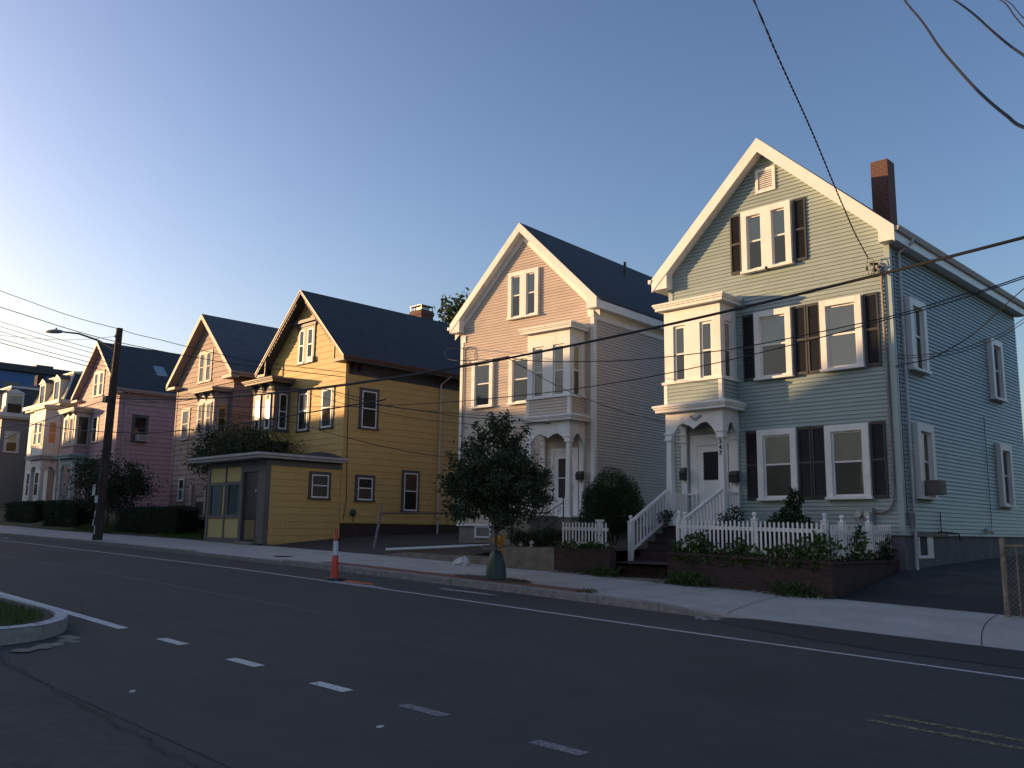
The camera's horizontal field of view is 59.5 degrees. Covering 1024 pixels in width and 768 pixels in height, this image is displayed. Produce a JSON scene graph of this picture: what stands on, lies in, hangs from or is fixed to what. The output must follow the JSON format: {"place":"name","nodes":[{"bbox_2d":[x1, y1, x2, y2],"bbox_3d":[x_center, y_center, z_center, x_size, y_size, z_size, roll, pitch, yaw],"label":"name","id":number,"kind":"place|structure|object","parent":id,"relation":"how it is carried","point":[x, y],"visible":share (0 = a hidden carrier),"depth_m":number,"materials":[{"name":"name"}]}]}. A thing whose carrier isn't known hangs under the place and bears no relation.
{"place":"outdoors","nodes":[
{"label":"outdoors","id":0,"kind":"place"},
{"bbox_2d":[0,507,12,524],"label":"yard","id":1,"kind":"structure","parent":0,"point":[2,513],"depth_m":59.36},
{"bbox_2d":[0,375,45,507],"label":"mansard house","id":2,"kind":"structure","parent":1,"relation":"on","point":[15,401],"depth_m":68.43,"materials":[{"name":"grey wood"}]},
{"bbox_2d":[2,431,20,452],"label":"window","id":3,"kind":"structure","parent":2,"relation":"in","point":[11,444],"depth_m":68.24,"materials":[{"name":"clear glass"}]},
{"bbox_2d":[22,371,82,501],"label":"mansard house","id":4,"kind":"structure","parent":1,"relation":"on","point":[41,477],"depth_m":60.72,"materials":[{"name":"beige wood"}]},
{"bbox_2d":[0,598,43,625],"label":"grass","id":5,"kind":"structure","parent":0,"point":[17,618],"depth_m":11.98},
{"bbox_2d":[6,512,118,531],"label":"pink house yard","id":6,"kind":"structure","parent":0,"point":[111,519],"depth_m":51.11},
{"bbox_2d":[1,499,49,525],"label":"hedge","id":7,"kind":"object","parent":6,"relation":"on","point":[29,511],"visible":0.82,"depth_m":55.15,"materials":[{"name":"green plant"}]},
{"bbox_2d":[41,499,94,527],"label":"hedge","id":8,"kind":"object","parent":6,"relation":"on","point":[57,513],"visible":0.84,"depth_m":49.72,"materials":[{"name":"green plant"}]},
{"bbox_2d":[51,449,167,525],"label":"yard tree","id":9,"kind":"object","parent":6,"relation":"on","point":[116,489],"visible":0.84,"depth_m":46.63,"materials":[{"name":"green plant"}]},
{"bbox_2d":[53,342,180,532],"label":"pink house","id":10,"kind":"structure","parent":6,"relation":"on","point":[145,373],"depth_m":56.00,"materials":[{"name":"wood"}]},
{"bbox_2d":[76,416,88,443],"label":"window","id":11,"kind":"structure","parent":10,"relation":"in","point":[83,421],"depth_m":56.72,"materials":[{"name":"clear glass"}]},
{"bbox_2d":[130,414,148,442],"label":"window","id":12,"kind":"structure","parent":10,"relation":"in","point":[140,423],"depth_m":54.84,"materials":[{"name":"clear glass"}]},
{"bbox_2d":[0,663,229,767],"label":"side street","id":13,"kind":"structure","parent":0,"point":[131,739],"depth_m":6.94,"materials":[{"name":"asphalt"}]},
{"bbox_2d":[0,664,163,767],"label":"rough patch","id":14,"kind":"object","parent":13,"relation":"on","point":[39,729],"visible":1,"depth_m":6.74,"materials":[{"name":"asphalt"}]},
{"bbox_2d":[103,529,201,539],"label":"brown house yard","id":15,"kind":"structure","parent":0,"point":[143,534],"depth_m":42.61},
{"bbox_2d":[114,505,199,534],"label":"hedge","id":16,"kind":"object","parent":15,"relation":"on","point":[177,519],"visible":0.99,"depth_m":41.81,"materials":[{"name":"green plant"}]},
{"bbox_2d":[166,314,278,540],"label":"brown house","id":17,"kind":"structure","parent":15,"relation":"on","point":[236,339],"depth_m":46.55,"materials":[{"name":"wood"}]},
{"bbox_2d":[176,408,304,493],"bbox_3d":[-12.007,3.940,39.720,7.894,5.595,5.056,-8,-13,44],"label":"yard tree","id":18,"kind":"object","parent":15,"relation":"on","point":[244,440],"visible":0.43,"depth_m":38.78,"materials":[{"name":"green plant"}]},
{"bbox_2d":[242,290,460,537],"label":"yellow house","id":19,"kind":"structure","parent":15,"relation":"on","point":[351,341],"depth_m":39.60,"materials":[{"name":"wood"}]},
{"bbox_2d":[277,393,287,429],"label":"window","id":20,"kind":"structure","parent":19,"relation":"in","point":[283,397],"depth_m":40.07,"materials":[{"name":"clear glass"}]},
{"bbox_2d":[295,327,305,365],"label":"window","id":21,"kind":"structure","parent":19,"relation":"in","point":[301,344],"depth_m":40.26,"materials":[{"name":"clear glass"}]},
{"bbox_2d":[295,390,310,432],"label":"window","id":22,"kind":"structure","parent":19,"relation":"in","point":[304,398],"depth_m":39.48,"materials":[{"name":"clear glass"}]},
{"bbox_2d":[303,324,315,363],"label":"window","id":23,"kind":"structure","parent":19,"relation":"in","point":[310,330],"depth_m":39.78,"materials":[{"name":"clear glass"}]},
{"bbox_2d":[318,387,334,429],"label":"window","id":24,"kind":"structure","parent":19,"relation":"in","point":[326,419],"depth_m":38.20,"materials":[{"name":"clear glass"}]},
{"bbox_2d":[354,474,375,501],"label":"window","id":25,"kind":"structure","parent":19,"relation":"in","point":[364,484],"depth_m":37.61,"materials":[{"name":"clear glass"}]},
{"bbox_2d":[358,387,379,430],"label":"window","id":26,"kind":"structure","parent":19,"relation":"in","point":[368,419],"depth_m":38.20,"materials":[{"name":"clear glass"}]},
{"bbox_2d":[400,470,419,511],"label":"window","id":27,"kind":"structure","parent":19,"relation":"in","point":[410,488],"depth_m":39.33,"materials":[{"name":"clear glass"}]},
{"bbox_2d":[0,525,624,573],"bbox_3d":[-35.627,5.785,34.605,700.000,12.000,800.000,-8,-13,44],"label":"ground","id":28,"kind":"structure","parent":0,"point":[622,569],"depth_m":63.95,"materials":[{"name":"concrete"}]},
{"bbox_2d":[0,362,72,388],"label":"blue building","id":29,"kind":"structure","parent":28,"relation":"on","point":[11,374],"depth_m":110.77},
{"bbox_2d":[188,451,346,545],"bbox_3d":[-10.249,5.005,37.036,5.790,4.268,4.070,-8,-13,44],"label":"shop annex","id":30,"kind":"object","parent":28,"relation":"on","point":[262,498],"visible":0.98,"depth_m":35.55,"materials":[{"name":"yellow"}]},
{"bbox_2d":[208,485,222,514],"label":"shop window","id":31,"kind":"structure","parent":30,"relation":"in","point":[215,494],"depth_m":37.08,"materials":[{"name":"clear glass"}]},
{"bbox_2d":[225,485,239,514],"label":"shop window","id":32,"kind":"structure","parent":30,"relation":"in","point":[232,498],"depth_m":36.09,"materials":[{"name":"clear glass"}]},
{"bbox_2d":[244,471,258,539],"bbox_3d":[-10.208,4.751,35.062,1.000,2.630,0.025,-8,-13,44],"label":"shop door","id":33,"kind":"structure","parent":30,"relation":"in","point":[250,504],"depth_m":35.07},
{"bbox_2d":[307,471,331,499],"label":"window","id":34,"kind":"structure","parent":30,"relation":"in","point":[319,487],"depth_m":36.06,"materials":[{"name":"clear glass"}]},
{"bbox_2d":[0,533,729,617],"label":"kerb","id":35,"kind":"structure","parent":28,"relation":"on","point":[608,600],"depth_m":21.66,"materials":[{"name":"concrete"}]},
{"bbox_2d":[434,287,470,323],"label":"distant tree","id":36,"kind":"object","parent":28,"relation":"on","point":[452,311],"depth_m":92.47,"materials":[{"name":"green plant"}]},
{"bbox_2d":[648,138,1023,571],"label":"blue house","id":37,"kind":"structure","parent":28,"relation":"on","point":[855,427],"depth_m":23.73,"materials":[{"name":"wood"}]},
{"bbox_2d":[674,325,685,380],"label":"window","id":38,"kind":"structure","parent":37,"relation":"in","point":[679,331],"depth_m":24.98,"materials":[{"name":"clear glass"}]},
{"bbox_2d":[700,320,712,377],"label":"window","id":39,"kind":"structure","parent":37,"relation":"in","point":[705,327],"depth_m":24.39,"materials":[{"name":"clear glass"}]},
{"bbox_2d":[698,445,728,522],"bbox_3d":[5.524,2.738,24.569,0.940,2.100,0.052,-8,-13,44],"label":"front door","id":40,"kind":"structure","parent":37,"relation":"in","point":[707,455],"depth_m":24.69,"materials":[{"name":"white wood"}]},
{"bbox_2d":[724,321,730,376],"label":"window","id":41,"kind":"structure","parent":37,"relation":"in","point":[726,324],"depth_m":24.38,"materials":[{"name":"clear glass"}]},
{"bbox_2d":[740,207,770,274],"bbox_3d":[6.636,-3.926,24.542,0.820,1.770,0.185,-8,-13,44],"label":"window","id":42,"kind":"structure","parent":37,"relation":"in","point":[750,219],"depth_m":24.63,"materials":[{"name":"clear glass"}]},
{"bbox_2d":[753,306,795,380],"bbox_3d":[6.920,-1.058,23.751,1.120,1.860,0.185,-8,-13,44],"label":"window","id":43,"kind":"structure","parent":37,"relation":"in","point":[774,324],"depth_m":23.78,"materials":[{"name":"clear glass"}]},
{"bbox_2d":[756,427,800,500],"bbox_3d":[6.879,2.085,23.235,1.160,1.850,0.185,-8,-13,44],"label":"window","id":44,"kind":"structure","parent":37,"relation":"in","point":[777,449],"depth_m":23.29,"materials":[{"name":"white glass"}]},
{"bbox_2d":[765,200,794,269],"bbox_3d":[7.155,-4.002,24.037,0.785,1.770,0.185,-8,-13,44],"label":"window","id":45,"kind":"structure","parent":37,"relation":"in","point":[782,226],"depth_m":23.99,"materials":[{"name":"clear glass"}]},
{"bbox_2d":[819,294,866,372],"bbox_3d":[8.252,-1.259,22.454,1.140,1.830,0.185,-8,-13,44],"label":"window","id":46,"kind":"structure","parent":37,"relation":"in","point":[845,350],"depth_m":22.48,"materials":[{"name":"white glass"}]},
{"bbox_2d":[824,423,874,499],"bbox_3d":[8.215,1.898,21.932,1.170,1.830,0.185,-8,-13,44],"label":"window","id":47,"kind":"structure","parent":37,"relation":"in","point":[848,464],"depth_m":21.96,"materials":[{"name":"white glass"}]},
{"bbox_2d":[865,258,879,274],"bbox_3d":[8.889,-2.873,22.022,0.392,0.507,0.133,-3,-10,24],"label":"insulator bracket","id":48,"kind":"object","parent":37,"relation":"attached to","point":[874,269],"visible":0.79,"depth_m":22.01,"materials":[{"name":"black metal"}]},
{"bbox_2d":[753,0,868,257],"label":"service drop","id":49,"kind":"object","parent":48,"relation":"attached to","point":[770,40],"visible":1,"depth_m":16.55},
{"bbox_2d":[904,296,932,375],"bbox_3d":[10.192,-1.204,22.510,0.195,1.850,1.130,-8,-13,44],"label":"window","id":50,"kind":"structure","parent":37,"relation":"in","point":[916,323],"depth_m":22.57,"materials":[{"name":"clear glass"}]},
{"bbox_2d":[917,536,933,558],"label":"basement window","id":51,"kind":"structure","parent":37,"relation":"in","point":[925,545],"depth_m":21.72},
{"bbox_2d":[911,422,940,499],"bbox_3d":[10.166,1.906,22.014,0.195,1.850,1.130,-8,-13,44],"label":"window","id":52,"kind":"structure","parent":37,"relation":"in","point":[923,435],"depth_m":22.00,"materials":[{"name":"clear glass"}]},
{"bbox_2d":[924,480,946,494],"bbox_3d":[10.232,2.515,21.737,0.426,0.340,0.465,-8,-13,44],"label":"air conditioner","id":53,"kind":"object","parent":37,"relation":"attached to","point":[935,487],"visible":0.98,"depth_m":21.56,"materials":[{"name":"black metal"}]},
{"bbox_2d":[986,337,1008,402],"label":"window","id":54,"kind":"structure","parent":37,"relation":"in","point":[995,357],"depth_m":26.89,"materials":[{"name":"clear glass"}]},
{"bbox_2d":[995,443,1017,507],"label":"window","id":55,"kind":"structure","parent":37,"relation":"in","point":[1003,453],"depth_m":26.45,"materials":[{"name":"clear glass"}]},
{"bbox_2d":[268,533,462,554],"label":"yellow house driveway","id":56,"kind":"structure","parent":0,"point":[363,545],"depth_m":33.74,"materials":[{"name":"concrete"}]},
{"bbox_2d":[384,543,492,554],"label":"yard soil","id":57,"kind":"structure","parent":0,"point":[464,551],"depth_m":29.00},
{"bbox_2d":[447,223,668,565],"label":"cream house","id":58,"kind":"structure","parent":57,"relation":"on","point":[534,290],"depth_m":31.47,"materials":[{"name":"wood"}]},
{"bbox_2d":[469,358,494,408],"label":"window","id":59,"kind":"structure","parent":58,"relation":"in","point":[482,375],"depth_m":32.89,"materials":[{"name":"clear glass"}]},
{"bbox_2d":[506,271,522,320],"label":"window","id":60,"kind":"structure","parent":58,"relation":"in","point":[513,278],"depth_m":32.43,"materials":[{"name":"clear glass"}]},
{"bbox_2d":[507,353,527,404],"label":"window","id":61,"kind":"structure","parent":58,"relation":"in","point":[517,376],"depth_m":31.79,"materials":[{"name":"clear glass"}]},
{"bbox_2d":[521,267,539,317],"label":"window","id":62,"kind":"structure","parent":58,"relation":"in","point":[532,274],"depth_m":31.87,"materials":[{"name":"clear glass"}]},
{"bbox_2d":[533,347,543,397],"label":"window","id":63,"kind":"structure","parent":58,"relation":"in","point":[537,366],"depth_m":30.25,"materials":[{"name":"clear glass"}]},
{"bbox_2d":[554,343,563,394],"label":"window","id":64,"kind":"structure","parent":58,"relation":"in","point":[558,354],"depth_m":29.69,"materials":[{"name":"clear glass"}]},
{"bbox_2d":[554,451,574,515],"bbox_3d":[1.752,3.311,29.833,0.920,2.140,0.111,-7,-12,40],"label":"front door","id":65,"kind":"structure","parent":58,"relation":"in","point":[559,457],"depth_m":29.95,"materials":[{"name":"white wood"}]},
{"bbox_2d":[0,536,1023,767],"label":"road","id":66,"kind":"structure","parent":0,"point":[502,685],"depth_m":9.47,"materials":[{"name":"asphalt"}]},
{"bbox_2d":[0,597,67,645],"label":"kerb","id":67,"kind":"structure","parent":66,"relation":"on","point":[8,636],"depth_m":11.13,"materials":[{"name":"concrete"}]},
{"bbox_2d":[0,595,66,628],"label":"kerb paint","id":68,"kind":"object","parent":67,"relation":"on","point":[60,615],"visible":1,"depth_m":11.95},
{"bbox_2d":[12,635,79,651],"bbox_3d":[-5.567,3.151,10.916,0.455,0.051,1.316,1,-9,-2],"label":"corner rubble","id":69,"kind":"object","parent":66,"relation":"on","point":[68,638],"visible":1,"depth_m":10.75,"materials":[{"name":"concrete"}]},
{"bbox_2d":[0,592,127,628],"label":"edge line","id":70,"kind":"object","parent":66,"relation":"on","point":[113,625],"visible":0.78,"depth_m":13.40,"materials":[{"name":"paint"}]},
{"bbox_2d":[323,528,345,580],"bbox_3d":[-4.129,3.976,20.957,0.517,1.204,0.517,-8,-13,44],"label":"traffic delineator","id":71,"kind":"object","parent":66,"relation":"on","point":[334,574],"visible":1,"depth_m":20.86,"materials":[{"name":"orange plastic"}]},
{"bbox_2d":[0,540,1023,678],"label":"lane line","id":72,"kind":"object","parent":66,"relation":"on","point":[627,623],"visible":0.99,"depth_m":13.98,"materials":[{"name":"paint"}]},
{"bbox_2d":[0,526,1023,650],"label":"pavement","id":73,"kind":"structure","parent":0,"point":[966,627],"depth_m":18.00,"materials":[{"name":"concrete"}]},
{"bbox_2d":[45,328,122,539],"bbox_3d":[-18.768,2.191,38.590,3.931,9.504,0.607,-1,-10,13],"label":"utility pole","id":74,"kind":"object","parent":73,"relation":"on","point":[100,500],"visible":0.97,"depth_m":38.07,"materials":[{"name":"brown wood"}]},
{"bbox_2d":[0,399,385,432],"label":"overhead wire","id":75,"kind":"object","parent":74,"relation":"attached to","point":[215,426],"visible":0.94,"depth_m":31.09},
{"bbox_2d":[114,236,1023,399],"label":"overhead wire","id":76,"kind":"object","parent":74,"relation":"attached to","point":[820,288],"visible":1,"depth_m":18.28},
{"bbox_2d":[114,278,1023,406],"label":"overhead wire","id":77,"kind":"object","parent":74,"relation":"attached to","point":[684,369],"visible":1,"depth_m":17.91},
{"bbox_2d":[383,552,488,564],"bbox_3d":[-2.513,5.489,27.446,5.580,0.600,0.250,-8,-13,44],"label":"concrete border","id":78,"kind":"object","parent":73,"relation":"on","point":[473,560],"visible":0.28,"depth_m":27.08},
{"bbox_2d":[320,562,586,591],"bbox_3d":[-1.889,4.769,22.453,9.750,0.314,0.500,-8,-13,44],"label":"brick strip","id":79,"kind":"object","parent":73,"relation":"on","point":[453,576],"visible":0.93,"depth_m":22.02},
{"bbox_2d":[454,574,529,582],"bbox_3d":[-0.539,4.666,21.548,2.650,0.083,0.831,-8,-13,44],"label":"tree pit","id":80,"kind":"object","parent":73,"relation":"on","point":[481,577],"visible":0.83,"depth_m":21.42,"materials":[{"name":"soil"}]},
{"bbox_2d":[431,409,560,549],"bbox_3d":[-0.362,2.734,21.795,3.484,4.326,3.071,-8,-13,44],"label":"street tree","id":81,"kind":"object","parent":80,"relation":"on","point":[512,480],"visible":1,"depth_m":21.37,"materials":[{"name":"green plant"}]},
{"bbox_2d":[486,550,505,578],"bbox_3d":[-0.367,4.312,21.452,0.543,0.680,0.427,-8,-13,44],"label":"watering bag","id":82,"kind":"object","parent":81,"relation":"attached to","point":[495,568],"visible":0.99,"depth_m":21.28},
{"bbox_2d":[490,547,554,570],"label":"concrete wall","id":83,"kind":"structure","parent":73,"relation":"on","point":[533,558],"depth_m":24.32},
{"bbox_2d":[555,547,615,576],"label":"brick wall","id":84,"kind":"structure","parent":73,"relation":"on","point":[574,560],"depth_m":23.06,"materials":[{"name":"brick"}]},
{"bbox_2d":[562,520,608,547],"bbox_3d":[1.928,3.913,23.330,1.550,0.760,0.185,-8,-13,44],"label":"picket fence","id":85,"kind":"object","parent":84,"relation":"on","point":[599,529],"visible":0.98,"depth_m":23.19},
{"bbox_2d":[554,539,613,550],"bbox_3d":[1.861,4.189,23.218,1.987,0.346,0.384,-8,-13,42],"label":"ivy","id":86,"kind":"object","parent":85,"relation":"attached to","point":[595,546],"visible":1,"depth_m":23.08,"materials":[{"name":"green plant"}]},
{"bbox_2d":[650,570,717,587],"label":"weeds","id":87,"kind":"object","parent":73,"relation":"on","point":[685,580],"visible":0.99,"depth_m":20.53,"materials":[{"name":"green plant"}]},
{"bbox_2d":[666,552,899,598],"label":"brick wall","id":88,"kind":"structure","parent":73,"relation":"on","point":[837,579],"depth_m":19.49,"materials":[{"name":"brick"}]},
{"bbox_2d":[675,510,829,560],"bbox_3d":[5.267,3.366,20.060,3.780,1.091,0.165,-8,-13,44],"label":"picket fence","id":89,"kind":"object","parent":88,"relation":"on","point":[754,528],"visible":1,"depth_m":19.90,"materials":[{"name":"wood"}]},
{"bbox_2d":[671,529,832,571],"bbox_3d":[5.199,3.669,19.894,4.020,0.892,0.435,-8,-13,44],"label":"ivy","id":90,"kind":"object","parent":89,"relation":"attached to","point":[806,555],"visible":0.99,"depth_m":19.74,"materials":[{"name":"green plant"}]},
{"bbox_2d":[828,515,891,560],"bbox_3d":[7.707,3.402,19.890,0.165,0.989,3.130,-8,-13,44],"label":"picket fence","id":91,"kind":"object","parent":88,"relation":"on","point":[875,532],"visible":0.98,"depth_m":19.65,"materials":[{"name":"wood"}]},
{"bbox_2d":[818,525,893,560],"bbox_3d":[7.612,3.522,19.631,0.413,0.874,3.506,-8,-13,44],"label":"ivy","id":92,"kind":"object","parent":91,"relation":"attached to","point":[858,545],"visible":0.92,"depth_m":19.50,"materials":[{"name":"green plant"}]},
{"bbox_2d":[753,580,825,598],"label":"weeds","id":93,"kind":"object","parent":73,"relation":"on","point":[793,587],"visible":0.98,"depth_m":18.72,"materials":[{"name":"green plant"}]},
{"bbox_2d":[999,538,1023,617],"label":"chain link fence","id":94,"kind":"object","parent":73,"relation":"on","point":[1005,576],"visible":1,"depth_m":15.99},
{"bbox_2d":[0,0,1023,437],"label":"sky","id":95,"kind":"structure","parent":0,"point":[165,164],"materials":[{"name":"blue"}]},
{"bbox_2d":[458,543,647,550],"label":"front yard","id":96,"kind":"structure","parent":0,"point":[621,547],"depth_m":26.34,"materials":[{"name":"soil"}]},
{"bbox_2d":[455,515,557,557],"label":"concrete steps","id":97,"kind":"structure","parent":96,"relation":"on","point":[531,525],"depth_m":27.76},
{"bbox_2d":[506,526,577,547],"bbox_3d":[0.878,4.242,24.801,2.724,0.698,0.798,-8,-13,44],"label":"rose bush","id":98,"kind":"object","parent":96,"relation":"on","point":[539,536],"visible":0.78,"depth_m":24.88,"materials":[{"name":"green plant"}]},
{"bbox_2d":[570,508,611,546],"bbox_3d":[2.038,3.849,23.546,1.431,1.194,0.680,-8,-13,44],"label":"climbing shrub","id":99,"kind":"object","parent":96,"relation":"on","point":[590,518],"visible":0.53,"depth_m":23.55,"materials":[{"name":"green plant"}]},
{"bbox_2d":[580,466,645,545],"bbox_3d":[2.797,3.353,24.728,2.096,2.190,1.640,-8,-13,44],"label":"yew bush","id":100,"kind":"object","parent":96,"relation":"on","point":[610,501],"visible":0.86,"depth_m":24.37,"materials":[{"name":"green plant"}]},
{"bbox_2d":[616,561,666,564],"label":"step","id":101,"kind":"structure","parent":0,"point":[649,562],"depth_m":22.36,"materials":[{"name":"concrete"}]},
{"bbox_2d":[597,526,723,582],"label":"brick steps","id":102,"kind":"structure","parent":101,"relation":"on","point":[660,546],"depth_m":22.89,"materials":[{"name":"brick"}]},
{"bbox_2d":[627,490,667,563],"bbox_3d":[3.627,3.764,23.792,0.140,1.975,1.710,-8,-13,44],"label":"stair railing","id":103,"kind":"object","parent":102,"relation":"on","point":[632,546],"visible":0.98,"depth_m":23.62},
{"bbox_2d":[682,488,722,545],"bbox_3d":[4.825,3.480,22.587,0.140,1.775,1.790,-8,-13,44],"label":"stair railing","id":104,"kind":"object","parent":102,"relation":"on","point":[701,505],"visible":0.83,"depth_m":22.68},
{"bbox_2d":[512,276,1023,361],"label":"overhead wire","id":105,"kind":"object","parent":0,"point":[786,338],"visible":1,"depth_m":16.47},
{"bbox_2d":[712,546,897,559],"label":"blue house yard","id":106,"kind":"structure","parent":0,"point":[819,548],"depth_m":20.85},
{"bbox_2d":[715,505,746,538],"bbox_3d":[5.566,3.488,22.740,0.882,0.853,0.534,-8,-13,44],"label":"garden shrub","id":107,"kind":"object","parent":106,"relation":"on","point":[733,516],"visible":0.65,"depth_m":22.68,"materials":[{"name":"green plant"}]},
{"bbox_2d":[749,487,820,546],"bbox_3d":[6.745,3.297,22.057,1.889,1.525,0.744,-8,-13,44],"label":"garden shrub","id":108,"kind":"object","parent":106,"relation":"on","point":[789,506],"visible":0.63,"depth_m":21.89,"materials":[{"name":"green plant"}]},
{"bbox_2d":[708,617,1023,668],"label":"asphalt ramp","id":109,"kind":"structure","parent":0,"point":[964,652],"depth_m":13.37,"materials":[{"name":"asphalt"}]},
{"bbox_2d":[866,555,1023,600],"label":"driveway","id":110,"kind":"structure","parent":0,"point":[980,578],"depth_m":19.47,"materials":[{"name":"asphalt"}]},
{"bbox_2d":[841,588,1023,616],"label":"driveway patch","id":111,"kind":"object","parent":110,"relation":"on","point":[955,602],"visible":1,"depth_m":17.61,"materials":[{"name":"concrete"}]},
{"bbox_2d":[904,0,1023,128],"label":"overhead wire","id":112,"kind":"object","parent":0,"point":[991,103],"visible":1,"depth_m":9.47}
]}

